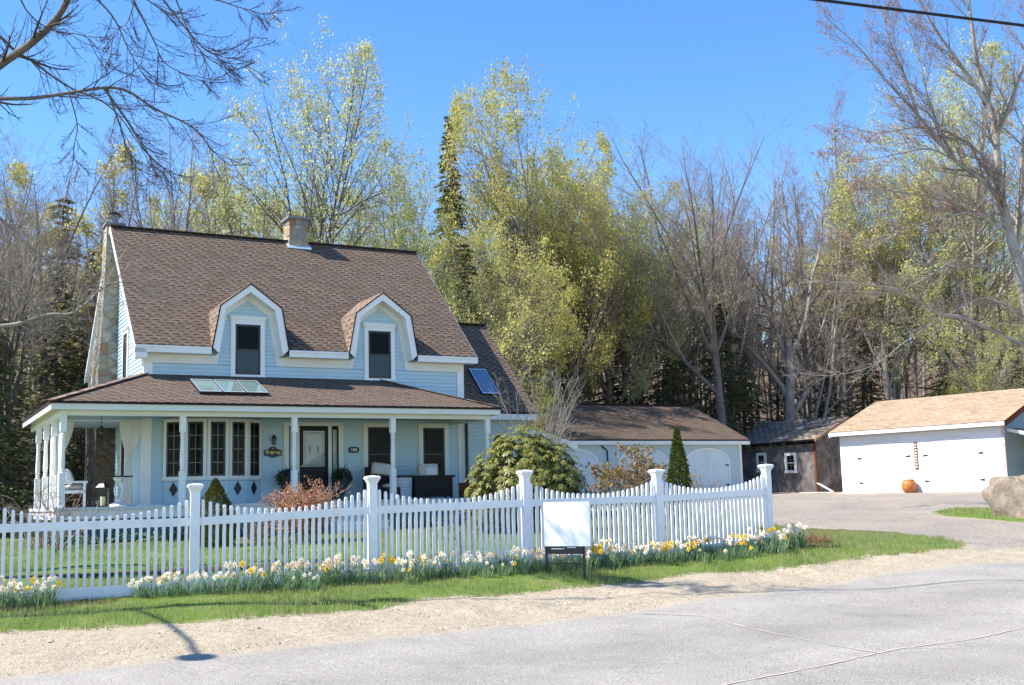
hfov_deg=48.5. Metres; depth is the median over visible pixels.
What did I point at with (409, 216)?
budding tree
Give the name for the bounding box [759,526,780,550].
daffodil clump
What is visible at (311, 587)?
daffodil clump
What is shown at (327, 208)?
budding tree
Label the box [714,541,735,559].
daffodil clump
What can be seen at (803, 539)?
daffodil clump
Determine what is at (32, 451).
undergrowth
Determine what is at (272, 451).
name sign
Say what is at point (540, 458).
rhododendron bush
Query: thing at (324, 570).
daffodil clump
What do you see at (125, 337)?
window
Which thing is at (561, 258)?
maple tree
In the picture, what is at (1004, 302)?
forest tree
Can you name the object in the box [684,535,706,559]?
daffodil clump
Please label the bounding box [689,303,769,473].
hemlock tree
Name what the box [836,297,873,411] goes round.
forest tree
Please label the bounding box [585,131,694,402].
budding tree
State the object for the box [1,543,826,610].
litter
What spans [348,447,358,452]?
house number
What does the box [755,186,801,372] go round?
forest tree
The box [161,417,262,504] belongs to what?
bay window
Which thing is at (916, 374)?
forest tree
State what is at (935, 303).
forest tree
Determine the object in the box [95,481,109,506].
floor lantern
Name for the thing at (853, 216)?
forest tree
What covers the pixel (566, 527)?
yard sign
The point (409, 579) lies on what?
daffodil clump
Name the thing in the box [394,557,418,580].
daffodil clump
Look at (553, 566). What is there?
daffodil clump
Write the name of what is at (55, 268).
hemlock tree
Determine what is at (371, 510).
picket fence
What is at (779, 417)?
hemlock tree
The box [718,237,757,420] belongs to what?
forest tree
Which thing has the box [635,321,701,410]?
hemlock tree
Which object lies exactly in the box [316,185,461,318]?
budding tree
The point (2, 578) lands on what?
daffodil clump
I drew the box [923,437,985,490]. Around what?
arched door
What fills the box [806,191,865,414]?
forest tree
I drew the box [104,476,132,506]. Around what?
pedestal table
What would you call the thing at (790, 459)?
window
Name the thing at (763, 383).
forest tree
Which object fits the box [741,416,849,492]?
shed
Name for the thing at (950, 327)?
forest tree
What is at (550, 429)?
lilac shrub
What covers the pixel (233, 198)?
forest tree
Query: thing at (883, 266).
forest tree
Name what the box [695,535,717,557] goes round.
daffodil clump
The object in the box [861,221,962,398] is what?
forest tree
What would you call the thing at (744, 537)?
daffodil clump
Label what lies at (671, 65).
sky
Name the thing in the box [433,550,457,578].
daffodil clump
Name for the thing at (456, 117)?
maple tree
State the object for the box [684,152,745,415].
forest tree
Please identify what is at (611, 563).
daffodil clump
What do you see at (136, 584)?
daffodil clump
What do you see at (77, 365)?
hemlock tree
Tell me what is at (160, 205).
forest tree
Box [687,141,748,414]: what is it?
forest tree
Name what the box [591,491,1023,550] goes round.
driveway
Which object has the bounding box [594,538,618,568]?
daffodil clump
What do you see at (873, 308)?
forest tree
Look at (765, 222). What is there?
bare tree
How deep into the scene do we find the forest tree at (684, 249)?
81.39 m
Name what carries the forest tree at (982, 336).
on the forest floor
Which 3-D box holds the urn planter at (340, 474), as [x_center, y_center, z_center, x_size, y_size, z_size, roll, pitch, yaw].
[-4.753,3.850,31.696,0.701,1.126,0.754,1,-8,-15]
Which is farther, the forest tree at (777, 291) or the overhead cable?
the forest tree at (777, 291)
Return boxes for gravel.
[0,536,1022,675]
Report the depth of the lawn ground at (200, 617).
17.59 m
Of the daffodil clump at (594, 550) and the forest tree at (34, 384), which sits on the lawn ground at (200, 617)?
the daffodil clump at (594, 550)
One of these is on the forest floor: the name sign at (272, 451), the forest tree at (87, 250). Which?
the forest tree at (87, 250)
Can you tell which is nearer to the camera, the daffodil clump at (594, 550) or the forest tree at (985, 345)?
the daffodil clump at (594, 550)
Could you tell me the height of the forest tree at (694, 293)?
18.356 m
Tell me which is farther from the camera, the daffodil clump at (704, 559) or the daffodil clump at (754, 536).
the daffodil clump at (754, 536)
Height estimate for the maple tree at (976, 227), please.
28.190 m
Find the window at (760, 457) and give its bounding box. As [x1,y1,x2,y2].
[756,453,766,472]
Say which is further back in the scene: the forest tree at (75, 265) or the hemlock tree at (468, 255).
the hemlock tree at (468, 255)
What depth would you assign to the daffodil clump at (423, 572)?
17.13 m
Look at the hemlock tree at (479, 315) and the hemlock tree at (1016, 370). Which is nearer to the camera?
the hemlock tree at (479, 315)
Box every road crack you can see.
[644,612,884,653]
[724,627,1023,684]
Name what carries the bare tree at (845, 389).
on the forest floor
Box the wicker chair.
[363,462,390,495]
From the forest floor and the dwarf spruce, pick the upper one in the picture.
the forest floor
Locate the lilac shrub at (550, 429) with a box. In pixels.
[484,369,600,490]
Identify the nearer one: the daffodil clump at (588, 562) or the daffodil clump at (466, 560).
the daffodil clump at (466, 560)
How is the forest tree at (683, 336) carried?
on the forest floor
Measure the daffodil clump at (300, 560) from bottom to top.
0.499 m
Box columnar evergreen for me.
[665,426,693,525]
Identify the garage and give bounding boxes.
[529,402,749,497]
[828,388,1023,493]
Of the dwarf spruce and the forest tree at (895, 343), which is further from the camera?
the forest tree at (895, 343)
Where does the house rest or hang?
on the lawn ground at (200, 617)
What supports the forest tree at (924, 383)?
on the forest floor
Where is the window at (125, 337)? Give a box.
[121,326,129,377]
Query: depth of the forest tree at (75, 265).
46.16 m
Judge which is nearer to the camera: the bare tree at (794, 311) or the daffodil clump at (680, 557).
the daffodil clump at (680, 557)
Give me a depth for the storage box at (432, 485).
32.37 m
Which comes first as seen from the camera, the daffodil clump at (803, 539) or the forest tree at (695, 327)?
the daffodil clump at (803, 539)
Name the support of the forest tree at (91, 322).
on the forest floor
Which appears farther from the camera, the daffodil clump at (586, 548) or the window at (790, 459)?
the window at (790, 459)
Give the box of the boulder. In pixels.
[982,474,1023,518]
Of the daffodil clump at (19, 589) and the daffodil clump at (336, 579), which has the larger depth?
the daffodil clump at (336, 579)
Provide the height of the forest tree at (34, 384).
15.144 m
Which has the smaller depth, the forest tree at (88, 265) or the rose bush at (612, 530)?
the rose bush at (612, 530)
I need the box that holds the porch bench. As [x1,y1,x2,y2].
[64,468,87,506]
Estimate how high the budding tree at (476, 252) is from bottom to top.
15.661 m
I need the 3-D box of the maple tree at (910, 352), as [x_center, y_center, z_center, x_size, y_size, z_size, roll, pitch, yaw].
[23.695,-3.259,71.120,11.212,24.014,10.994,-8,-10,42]
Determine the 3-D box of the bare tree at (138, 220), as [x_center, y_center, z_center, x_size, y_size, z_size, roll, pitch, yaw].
[-14.363,-1.663,46.407,7.870,18.330,9.807,1,-8,-17]
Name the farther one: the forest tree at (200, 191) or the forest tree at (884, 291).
the forest tree at (884, 291)
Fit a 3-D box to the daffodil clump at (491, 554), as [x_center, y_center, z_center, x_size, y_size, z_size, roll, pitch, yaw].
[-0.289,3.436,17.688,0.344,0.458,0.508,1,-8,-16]
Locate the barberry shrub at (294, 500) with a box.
[259,475,352,542]
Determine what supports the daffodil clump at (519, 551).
on the lawn ground at (200, 617)
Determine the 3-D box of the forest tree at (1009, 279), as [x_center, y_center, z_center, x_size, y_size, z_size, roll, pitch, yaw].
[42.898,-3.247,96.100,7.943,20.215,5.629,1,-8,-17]
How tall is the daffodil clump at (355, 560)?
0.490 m
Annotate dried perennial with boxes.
[776,529,837,544]
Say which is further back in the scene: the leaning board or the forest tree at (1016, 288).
the forest tree at (1016, 288)
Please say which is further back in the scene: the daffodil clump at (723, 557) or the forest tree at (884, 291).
the forest tree at (884, 291)
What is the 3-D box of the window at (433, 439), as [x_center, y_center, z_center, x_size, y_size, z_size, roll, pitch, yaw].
[-2.303,3.278,33.540,1.020,1.780,0.078,3,-9,-28]
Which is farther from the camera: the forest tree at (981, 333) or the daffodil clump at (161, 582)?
the forest tree at (981, 333)
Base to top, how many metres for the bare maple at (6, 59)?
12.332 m
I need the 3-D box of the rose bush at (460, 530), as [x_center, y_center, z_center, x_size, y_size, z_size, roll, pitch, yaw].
[-0.887,3.219,19.349,1.001,1.203,1.751,-1,-8,0]
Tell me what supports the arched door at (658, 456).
in the garage at (712, 449)
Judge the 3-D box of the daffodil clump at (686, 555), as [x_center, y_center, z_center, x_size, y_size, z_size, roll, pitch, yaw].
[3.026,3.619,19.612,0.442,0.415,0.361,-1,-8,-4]
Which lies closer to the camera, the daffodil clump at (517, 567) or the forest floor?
the daffodil clump at (517, 567)
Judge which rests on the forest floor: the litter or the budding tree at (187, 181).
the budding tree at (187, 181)
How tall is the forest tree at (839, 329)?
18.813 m
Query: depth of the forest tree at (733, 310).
84.90 m
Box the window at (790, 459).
[784,452,797,472]
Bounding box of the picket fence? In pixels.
[0,464,773,604]
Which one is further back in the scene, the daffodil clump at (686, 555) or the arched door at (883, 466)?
the arched door at (883, 466)
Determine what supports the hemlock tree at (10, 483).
on the lawn ground at (200, 617)
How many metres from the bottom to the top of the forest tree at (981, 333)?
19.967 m
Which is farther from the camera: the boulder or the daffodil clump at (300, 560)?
the boulder
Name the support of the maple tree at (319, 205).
on the forest floor
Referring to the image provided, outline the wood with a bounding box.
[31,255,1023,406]
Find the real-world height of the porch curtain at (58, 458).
2.120 m
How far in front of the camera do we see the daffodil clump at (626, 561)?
18.93 m
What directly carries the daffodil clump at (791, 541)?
on the lawn ground at (200, 617)
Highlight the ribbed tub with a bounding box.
[396,475,413,498]
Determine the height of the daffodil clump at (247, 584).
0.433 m
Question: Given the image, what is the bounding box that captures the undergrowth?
[0,394,910,522]
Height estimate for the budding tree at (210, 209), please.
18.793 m
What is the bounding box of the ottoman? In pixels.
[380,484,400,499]
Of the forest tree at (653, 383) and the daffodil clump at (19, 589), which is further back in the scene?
the forest tree at (653, 383)
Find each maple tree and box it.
[189,7,419,248]
[424,129,622,399]
[425,220,587,429]
[434,55,677,402]
[436,214,585,401]
[508,159,698,403]
[524,178,636,402]
[797,94,968,399]
[808,168,942,400]
[824,24,1023,392]
[884,116,1023,389]
[901,260,1023,395]
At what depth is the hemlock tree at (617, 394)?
63.50 m
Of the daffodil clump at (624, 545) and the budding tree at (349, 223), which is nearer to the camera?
the daffodil clump at (624, 545)
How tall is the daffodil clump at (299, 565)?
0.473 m
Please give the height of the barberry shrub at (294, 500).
1.588 m
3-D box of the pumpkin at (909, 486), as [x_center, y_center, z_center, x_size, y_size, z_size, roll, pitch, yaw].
[17.729,6.354,50.750,0.660,0.736,0.660,5,-10,-39]
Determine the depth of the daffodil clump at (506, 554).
17.80 m
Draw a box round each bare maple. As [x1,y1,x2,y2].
[0,0,304,206]
[776,0,1023,395]
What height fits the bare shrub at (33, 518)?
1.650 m
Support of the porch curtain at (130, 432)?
hanging from the house
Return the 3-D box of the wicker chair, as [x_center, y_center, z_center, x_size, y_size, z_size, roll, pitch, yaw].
[-3.718,3.877,31.902,0.860,1.075,0.820,1,-8,-16]
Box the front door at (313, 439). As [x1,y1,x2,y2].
[300,426,327,499]
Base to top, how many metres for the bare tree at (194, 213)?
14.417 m
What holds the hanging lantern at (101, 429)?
hanging from the house
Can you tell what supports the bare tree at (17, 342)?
on the lawn ground at (200, 617)
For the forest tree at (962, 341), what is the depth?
86.64 m
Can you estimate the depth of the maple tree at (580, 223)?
60.27 m
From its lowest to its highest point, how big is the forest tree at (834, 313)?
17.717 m
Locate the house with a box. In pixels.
[22,212,577,542]
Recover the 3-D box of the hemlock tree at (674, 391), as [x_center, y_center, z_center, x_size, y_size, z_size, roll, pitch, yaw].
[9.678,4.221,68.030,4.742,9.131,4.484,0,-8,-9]
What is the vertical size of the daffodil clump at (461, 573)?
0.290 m
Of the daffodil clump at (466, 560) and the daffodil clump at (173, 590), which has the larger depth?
the daffodil clump at (466, 560)
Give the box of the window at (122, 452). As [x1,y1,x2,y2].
[119,436,125,485]
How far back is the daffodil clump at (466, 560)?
17.44 m
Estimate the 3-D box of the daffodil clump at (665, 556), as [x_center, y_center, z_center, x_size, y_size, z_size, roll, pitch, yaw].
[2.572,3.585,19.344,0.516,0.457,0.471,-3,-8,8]
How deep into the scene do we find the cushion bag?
32.48 m
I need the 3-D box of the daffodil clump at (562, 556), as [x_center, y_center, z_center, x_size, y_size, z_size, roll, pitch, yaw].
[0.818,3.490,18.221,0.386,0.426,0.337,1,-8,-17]
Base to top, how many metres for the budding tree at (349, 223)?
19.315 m
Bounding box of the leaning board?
[800,483,833,492]
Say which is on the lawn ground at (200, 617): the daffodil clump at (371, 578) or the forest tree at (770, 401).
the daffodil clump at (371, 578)
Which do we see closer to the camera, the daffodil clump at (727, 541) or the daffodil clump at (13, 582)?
the daffodil clump at (13, 582)
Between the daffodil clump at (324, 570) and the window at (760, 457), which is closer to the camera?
the daffodil clump at (324, 570)
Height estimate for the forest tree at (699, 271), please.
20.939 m
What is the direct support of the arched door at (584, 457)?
in the garage at (712, 449)
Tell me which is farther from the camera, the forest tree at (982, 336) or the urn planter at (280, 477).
the forest tree at (982, 336)
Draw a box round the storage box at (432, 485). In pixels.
[411,475,454,497]
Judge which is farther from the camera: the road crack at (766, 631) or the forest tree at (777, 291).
the forest tree at (777, 291)
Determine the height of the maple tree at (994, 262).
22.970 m
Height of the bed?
0.604 m
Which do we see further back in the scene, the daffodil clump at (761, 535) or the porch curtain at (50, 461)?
the porch curtain at (50, 461)
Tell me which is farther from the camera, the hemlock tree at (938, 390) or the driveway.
the hemlock tree at (938, 390)
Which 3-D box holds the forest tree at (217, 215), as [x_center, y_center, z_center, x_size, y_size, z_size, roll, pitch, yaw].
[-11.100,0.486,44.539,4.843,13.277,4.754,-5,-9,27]
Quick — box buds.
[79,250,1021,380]
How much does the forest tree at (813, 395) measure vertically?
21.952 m
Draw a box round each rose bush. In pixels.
[261,521,309,566]
[436,496,487,558]
[591,504,631,551]
[611,485,651,542]
[678,497,728,543]
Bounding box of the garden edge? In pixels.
[5,536,675,577]
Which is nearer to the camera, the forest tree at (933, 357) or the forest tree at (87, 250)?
the forest tree at (87, 250)
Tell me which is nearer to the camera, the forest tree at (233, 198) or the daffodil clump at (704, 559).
the daffodil clump at (704, 559)
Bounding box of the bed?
[40,515,466,545]
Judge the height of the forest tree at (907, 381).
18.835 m
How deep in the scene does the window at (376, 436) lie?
32.74 m
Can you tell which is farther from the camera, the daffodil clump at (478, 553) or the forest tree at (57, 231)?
the forest tree at (57, 231)
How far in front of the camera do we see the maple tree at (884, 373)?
68.60 m
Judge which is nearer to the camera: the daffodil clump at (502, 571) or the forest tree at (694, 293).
the daffodil clump at (502, 571)
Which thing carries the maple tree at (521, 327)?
on the forest floor
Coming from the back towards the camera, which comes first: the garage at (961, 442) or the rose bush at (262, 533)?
the garage at (961, 442)
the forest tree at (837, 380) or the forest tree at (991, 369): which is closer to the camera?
the forest tree at (837, 380)
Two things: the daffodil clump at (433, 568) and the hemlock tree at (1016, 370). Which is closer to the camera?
the daffodil clump at (433, 568)
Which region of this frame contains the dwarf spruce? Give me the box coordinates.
[188,478,235,546]
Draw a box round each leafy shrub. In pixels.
[577,442,666,527]
[686,469,733,526]
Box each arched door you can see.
[567,448,600,496]
[618,448,668,494]
[686,448,730,492]
[858,442,911,492]
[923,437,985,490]
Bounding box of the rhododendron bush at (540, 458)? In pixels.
[464,424,588,533]
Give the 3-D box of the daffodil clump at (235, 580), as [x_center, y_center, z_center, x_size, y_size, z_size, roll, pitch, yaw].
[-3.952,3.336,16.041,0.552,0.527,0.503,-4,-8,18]
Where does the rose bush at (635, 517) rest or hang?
on the lawn ground at (200, 617)
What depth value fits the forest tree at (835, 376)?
81.05 m
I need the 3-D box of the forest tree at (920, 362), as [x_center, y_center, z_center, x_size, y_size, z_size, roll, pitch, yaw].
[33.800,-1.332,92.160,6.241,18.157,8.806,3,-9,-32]
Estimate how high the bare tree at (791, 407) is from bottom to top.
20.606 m
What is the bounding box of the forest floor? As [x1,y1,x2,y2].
[11,344,1023,445]
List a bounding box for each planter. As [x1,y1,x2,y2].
[274,464,299,501]
[330,461,352,500]
[458,482,476,497]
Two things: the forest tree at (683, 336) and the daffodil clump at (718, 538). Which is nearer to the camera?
the daffodil clump at (718, 538)
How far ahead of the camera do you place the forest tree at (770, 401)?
73.88 m
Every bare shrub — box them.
[0,476,129,550]
[0,484,80,549]
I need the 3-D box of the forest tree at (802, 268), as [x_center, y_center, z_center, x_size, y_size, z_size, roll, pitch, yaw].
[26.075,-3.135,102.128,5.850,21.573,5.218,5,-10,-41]
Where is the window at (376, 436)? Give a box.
[362,422,395,484]
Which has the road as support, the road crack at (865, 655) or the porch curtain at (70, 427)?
the road crack at (865, 655)
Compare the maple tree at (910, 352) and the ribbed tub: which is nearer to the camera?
the ribbed tub
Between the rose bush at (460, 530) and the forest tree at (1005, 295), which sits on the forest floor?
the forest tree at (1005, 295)
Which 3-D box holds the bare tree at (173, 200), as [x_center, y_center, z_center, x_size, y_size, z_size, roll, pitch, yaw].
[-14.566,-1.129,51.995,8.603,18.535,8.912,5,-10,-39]
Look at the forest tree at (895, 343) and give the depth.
68.35 m
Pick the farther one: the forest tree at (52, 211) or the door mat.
the forest tree at (52, 211)
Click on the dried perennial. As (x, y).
(815, 538)
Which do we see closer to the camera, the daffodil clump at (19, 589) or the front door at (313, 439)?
the daffodil clump at (19, 589)
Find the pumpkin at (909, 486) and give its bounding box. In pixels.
[901,477,916,492]
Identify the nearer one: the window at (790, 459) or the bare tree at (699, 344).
the window at (790, 459)
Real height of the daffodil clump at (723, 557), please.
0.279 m
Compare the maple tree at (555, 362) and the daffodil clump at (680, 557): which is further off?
the maple tree at (555, 362)
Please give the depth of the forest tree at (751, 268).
88.87 m
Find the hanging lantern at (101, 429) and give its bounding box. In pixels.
[98,416,104,432]
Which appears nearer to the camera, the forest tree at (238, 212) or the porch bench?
the porch bench
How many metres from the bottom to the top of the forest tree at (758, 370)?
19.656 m
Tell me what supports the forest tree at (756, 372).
on the forest floor
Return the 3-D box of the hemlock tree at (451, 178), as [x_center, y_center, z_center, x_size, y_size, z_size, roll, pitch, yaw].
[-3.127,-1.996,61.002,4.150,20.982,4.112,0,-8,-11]
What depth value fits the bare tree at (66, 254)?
42.22 m
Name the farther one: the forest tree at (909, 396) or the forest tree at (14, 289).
the forest tree at (909, 396)
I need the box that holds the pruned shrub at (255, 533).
[242,521,276,543]
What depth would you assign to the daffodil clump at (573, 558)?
18.32 m
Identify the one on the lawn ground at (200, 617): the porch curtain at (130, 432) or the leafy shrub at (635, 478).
the leafy shrub at (635, 478)
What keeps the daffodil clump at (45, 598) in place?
on the lawn ground at (200, 617)
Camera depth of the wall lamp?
31.21 m
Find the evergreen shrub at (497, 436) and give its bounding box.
[485,435,516,494]
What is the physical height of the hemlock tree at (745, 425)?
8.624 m
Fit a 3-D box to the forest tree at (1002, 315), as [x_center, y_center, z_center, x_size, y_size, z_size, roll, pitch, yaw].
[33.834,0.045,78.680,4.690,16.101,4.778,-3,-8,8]
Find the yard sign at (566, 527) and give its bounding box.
[543,501,590,578]
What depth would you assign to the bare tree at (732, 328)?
64.63 m
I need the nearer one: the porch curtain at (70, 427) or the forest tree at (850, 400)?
the porch curtain at (70, 427)
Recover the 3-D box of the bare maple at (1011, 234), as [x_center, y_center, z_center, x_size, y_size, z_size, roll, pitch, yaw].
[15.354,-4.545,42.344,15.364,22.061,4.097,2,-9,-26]
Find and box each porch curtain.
[48,436,51,505]
[55,421,74,506]
[57,421,60,505]
[119,421,141,504]
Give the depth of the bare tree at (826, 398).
66.53 m
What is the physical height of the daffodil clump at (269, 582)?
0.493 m
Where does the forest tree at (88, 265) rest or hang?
on the forest floor
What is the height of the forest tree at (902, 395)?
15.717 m
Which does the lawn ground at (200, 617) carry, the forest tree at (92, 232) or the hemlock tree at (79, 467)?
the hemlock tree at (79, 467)
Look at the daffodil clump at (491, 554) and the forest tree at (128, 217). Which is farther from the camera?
the forest tree at (128, 217)
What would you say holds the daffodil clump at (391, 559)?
on the lawn ground at (200, 617)
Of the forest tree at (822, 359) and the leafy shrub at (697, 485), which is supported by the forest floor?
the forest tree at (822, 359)
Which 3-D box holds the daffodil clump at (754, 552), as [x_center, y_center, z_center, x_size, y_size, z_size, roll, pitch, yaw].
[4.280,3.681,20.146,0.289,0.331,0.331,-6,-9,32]
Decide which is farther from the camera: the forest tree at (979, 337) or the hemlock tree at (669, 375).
the forest tree at (979, 337)
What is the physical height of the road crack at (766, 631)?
0.121 m
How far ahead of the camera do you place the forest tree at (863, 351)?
73.87 m
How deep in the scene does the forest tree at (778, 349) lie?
68.61 m
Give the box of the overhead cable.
[811,0,1023,26]
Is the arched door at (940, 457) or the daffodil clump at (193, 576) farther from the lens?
the arched door at (940, 457)
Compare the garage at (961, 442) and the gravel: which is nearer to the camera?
the gravel
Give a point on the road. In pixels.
(948, 604)
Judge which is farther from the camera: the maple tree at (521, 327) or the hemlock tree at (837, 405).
the hemlock tree at (837, 405)
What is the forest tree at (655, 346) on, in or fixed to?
on the forest floor
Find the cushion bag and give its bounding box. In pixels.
[416,464,437,474]
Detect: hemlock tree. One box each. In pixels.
[0,198,96,475]
[0,306,70,537]
[0,332,49,523]
[2,277,87,522]
[33,374,87,521]
[36,251,100,466]
[429,116,475,303]
[448,244,510,366]
[467,313,483,322]
[552,339,596,402]
[593,323,658,403]
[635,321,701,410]
[652,357,697,405]
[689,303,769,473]
[725,344,775,446]
[762,359,804,445]
[810,366,851,418]
[840,341,890,417]
[922,328,965,396]
[1005,344,1023,389]
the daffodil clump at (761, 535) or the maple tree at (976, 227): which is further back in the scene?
the maple tree at (976, 227)
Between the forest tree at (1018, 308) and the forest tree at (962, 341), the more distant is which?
the forest tree at (962, 341)
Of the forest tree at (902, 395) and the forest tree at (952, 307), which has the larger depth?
the forest tree at (902, 395)
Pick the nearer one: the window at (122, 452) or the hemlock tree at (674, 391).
the window at (122, 452)
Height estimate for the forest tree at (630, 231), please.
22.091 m
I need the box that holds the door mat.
[136,504,162,505]
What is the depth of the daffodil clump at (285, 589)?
16.11 m
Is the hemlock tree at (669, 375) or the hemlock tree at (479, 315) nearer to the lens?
the hemlock tree at (479, 315)
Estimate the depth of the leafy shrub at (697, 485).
27.36 m
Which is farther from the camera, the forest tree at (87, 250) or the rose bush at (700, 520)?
the forest tree at (87, 250)
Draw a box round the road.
[0,562,1023,684]
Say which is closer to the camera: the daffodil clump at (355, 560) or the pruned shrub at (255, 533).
the daffodil clump at (355, 560)
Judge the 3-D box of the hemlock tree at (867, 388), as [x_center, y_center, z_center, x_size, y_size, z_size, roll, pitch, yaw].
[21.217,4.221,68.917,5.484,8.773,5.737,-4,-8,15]
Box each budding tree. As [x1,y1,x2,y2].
[134,153,287,237]
[151,162,286,238]
[180,183,327,241]
[240,153,372,246]
[264,194,357,245]
[314,194,472,322]
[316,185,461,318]
[343,112,467,313]
[378,183,499,326]
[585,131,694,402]
[611,194,736,403]
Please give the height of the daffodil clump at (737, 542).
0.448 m
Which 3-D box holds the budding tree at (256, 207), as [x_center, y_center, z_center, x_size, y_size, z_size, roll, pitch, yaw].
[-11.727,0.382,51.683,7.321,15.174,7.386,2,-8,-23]
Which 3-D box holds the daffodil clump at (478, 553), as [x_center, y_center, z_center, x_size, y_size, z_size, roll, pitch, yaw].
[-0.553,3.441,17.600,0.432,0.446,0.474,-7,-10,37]
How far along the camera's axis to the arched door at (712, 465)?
53.62 m
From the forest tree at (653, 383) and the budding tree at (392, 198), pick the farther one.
the forest tree at (653, 383)
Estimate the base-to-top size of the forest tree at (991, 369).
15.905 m
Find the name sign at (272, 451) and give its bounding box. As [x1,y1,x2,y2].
[264,446,281,456]
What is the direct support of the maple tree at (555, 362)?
on the forest floor
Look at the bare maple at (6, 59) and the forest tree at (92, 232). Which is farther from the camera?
the forest tree at (92, 232)
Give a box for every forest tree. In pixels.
[0,156,86,470]
[0,191,38,420]
[12,160,106,456]
[12,184,133,443]
[13,198,70,421]
[15,144,94,465]
[17,157,158,427]
[20,203,98,428]
[26,138,155,394]
[61,172,103,369]
[67,114,140,373]
[142,191,181,228]
[157,125,279,236]
[183,169,242,235]
[198,166,245,235]
[201,196,241,234]
[215,172,249,235]
[221,188,248,235]
[599,193,741,403]
[603,119,735,404]
[613,173,668,402]
[630,200,682,399]
[635,284,712,406]
[643,222,705,404]
[647,169,726,390]
[650,195,714,403]
[678,205,728,400]
[679,255,715,405]
[683,252,701,400]
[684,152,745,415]
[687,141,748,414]
[689,177,813,425]
[710,203,773,430]
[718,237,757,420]
[720,180,775,447]
[728,198,797,388]
[735,211,833,445]
[736,202,791,426]
[737,209,781,444]
[737,304,785,419]
[740,156,813,444]
[740,190,873,419]
[754,235,802,360]
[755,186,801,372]
[759,146,843,417]
[762,173,869,417]
[773,187,824,403]
[797,176,912,404]
[799,194,869,416]
[801,204,901,416]
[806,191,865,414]
[810,200,903,409]
[810,240,842,416]
[819,300,867,415]
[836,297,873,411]
[841,196,879,313]
[858,162,925,351]
[859,209,937,400]
[860,151,905,399]
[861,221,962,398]
[864,171,966,397]
[872,231,923,399]
[875,127,1014,396]
[878,255,924,398]
[881,214,963,395]
[887,228,956,393]
[897,309,904,398]
[906,225,955,393]
[908,236,965,391]
[924,240,1011,391]
[934,288,1013,389]
[935,232,963,389]
[936,280,1001,369]
[943,174,1018,385]
[945,218,1008,388]
[957,281,998,390]
[976,236,1023,386]
[979,190,1023,388]
[981,242,1023,372]
[989,198,1023,355]
[999,220,1023,357]
[1008,281,1023,338]
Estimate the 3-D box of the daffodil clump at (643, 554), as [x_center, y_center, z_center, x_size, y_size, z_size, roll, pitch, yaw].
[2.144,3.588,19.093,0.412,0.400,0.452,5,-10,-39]
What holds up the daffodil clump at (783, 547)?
on the lawn ground at (200, 617)
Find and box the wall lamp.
[272,435,276,444]
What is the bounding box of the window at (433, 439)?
[418,423,448,474]
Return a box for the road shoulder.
[0,491,1023,679]
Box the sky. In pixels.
[0,0,1023,347]
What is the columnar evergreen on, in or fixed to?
on the lawn ground at (200, 617)
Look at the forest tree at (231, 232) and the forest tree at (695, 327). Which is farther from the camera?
the forest tree at (695, 327)
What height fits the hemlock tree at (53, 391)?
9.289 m
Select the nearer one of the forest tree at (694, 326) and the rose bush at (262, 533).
the rose bush at (262, 533)
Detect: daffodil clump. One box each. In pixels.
[0,575,5,607]
[0,578,24,609]
[7,580,51,610]
[30,575,61,609]
[126,576,153,597]
[142,575,168,597]
[163,571,186,596]
[179,571,211,594]
[202,571,231,594]
[220,560,246,594]
[242,565,267,593]
[257,560,286,591]
[277,560,304,589]
[281,576,297,593]
[294,557,317,588]
[300,572,325,591]
[310,557,339,586]
[325,552,357,585]
[348,555,368,585]
[360,557,387,584]
[373,553,410,583]
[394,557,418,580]
[401,568,419,584]
[404,550,439,580]
[419,555,440,579]
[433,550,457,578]
[448,550,474,578]
[456,564,469,578]
[466,551,494,574]
[477,561,493,577]
[482,548,502,573]
[494,545,526,572]
[496,561,512,575]
[507,556,528,574]
[509,545,535,573]
[530,547,544,572]
[536,552,565,572]
[552,554,571,571]
[563,554,582,569]
[571,546,592,567]
[575,550,596,572]
[587,543,602,569]
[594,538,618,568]
[598,551,620,569]
[608,542,626,567]
[618,542,639,565]
[634,544,650,565]
[642,541,663,564]
[653,540,675,564]
[667,539,686,562]
[678,540,698,561]
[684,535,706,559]
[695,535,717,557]
[696,549,715,562]
[706,535,727,556]
[713,548,731,560]
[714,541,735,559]
[718,535,733,554]
[727,533,749,553]
[735,542,753,557]
[736,533,754,553]
[745,527,766,550]
[750,541,761,556]
[755,531,771,550]
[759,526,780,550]
[760,535,778,553]
[773,528,793,546]
[776,536,788,554]
[780,522,803,549]
[789,523,808,547]
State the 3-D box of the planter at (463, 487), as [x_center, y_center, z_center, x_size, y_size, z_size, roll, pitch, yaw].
[-1.168,4.187,32.232,0.600,0.420,0.400,3,-9,-28]
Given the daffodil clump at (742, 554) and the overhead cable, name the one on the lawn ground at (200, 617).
the daffodil clump at (742, 554)
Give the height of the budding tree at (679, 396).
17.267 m
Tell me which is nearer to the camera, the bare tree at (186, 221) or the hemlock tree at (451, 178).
the bare tree at (186, 221)
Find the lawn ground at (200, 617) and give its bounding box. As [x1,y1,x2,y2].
[0,507,1023,633]
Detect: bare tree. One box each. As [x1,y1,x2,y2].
[0,121,94,340]
[0,121,154,457]
[0,177,89,534]
[0,216,198,351]
[2,87,248,407]
[67,108,258,325]
[94,90,238,232]
[129,168,278,237]
[550,107,809,425]
[611,158,761,390]
[642,131,832,399]
[655,169,801,429]
[684,148,875,444]
[699,198,889,419]
[743,139,904,378]
[772,147,827,418]
[802,69,874,415]

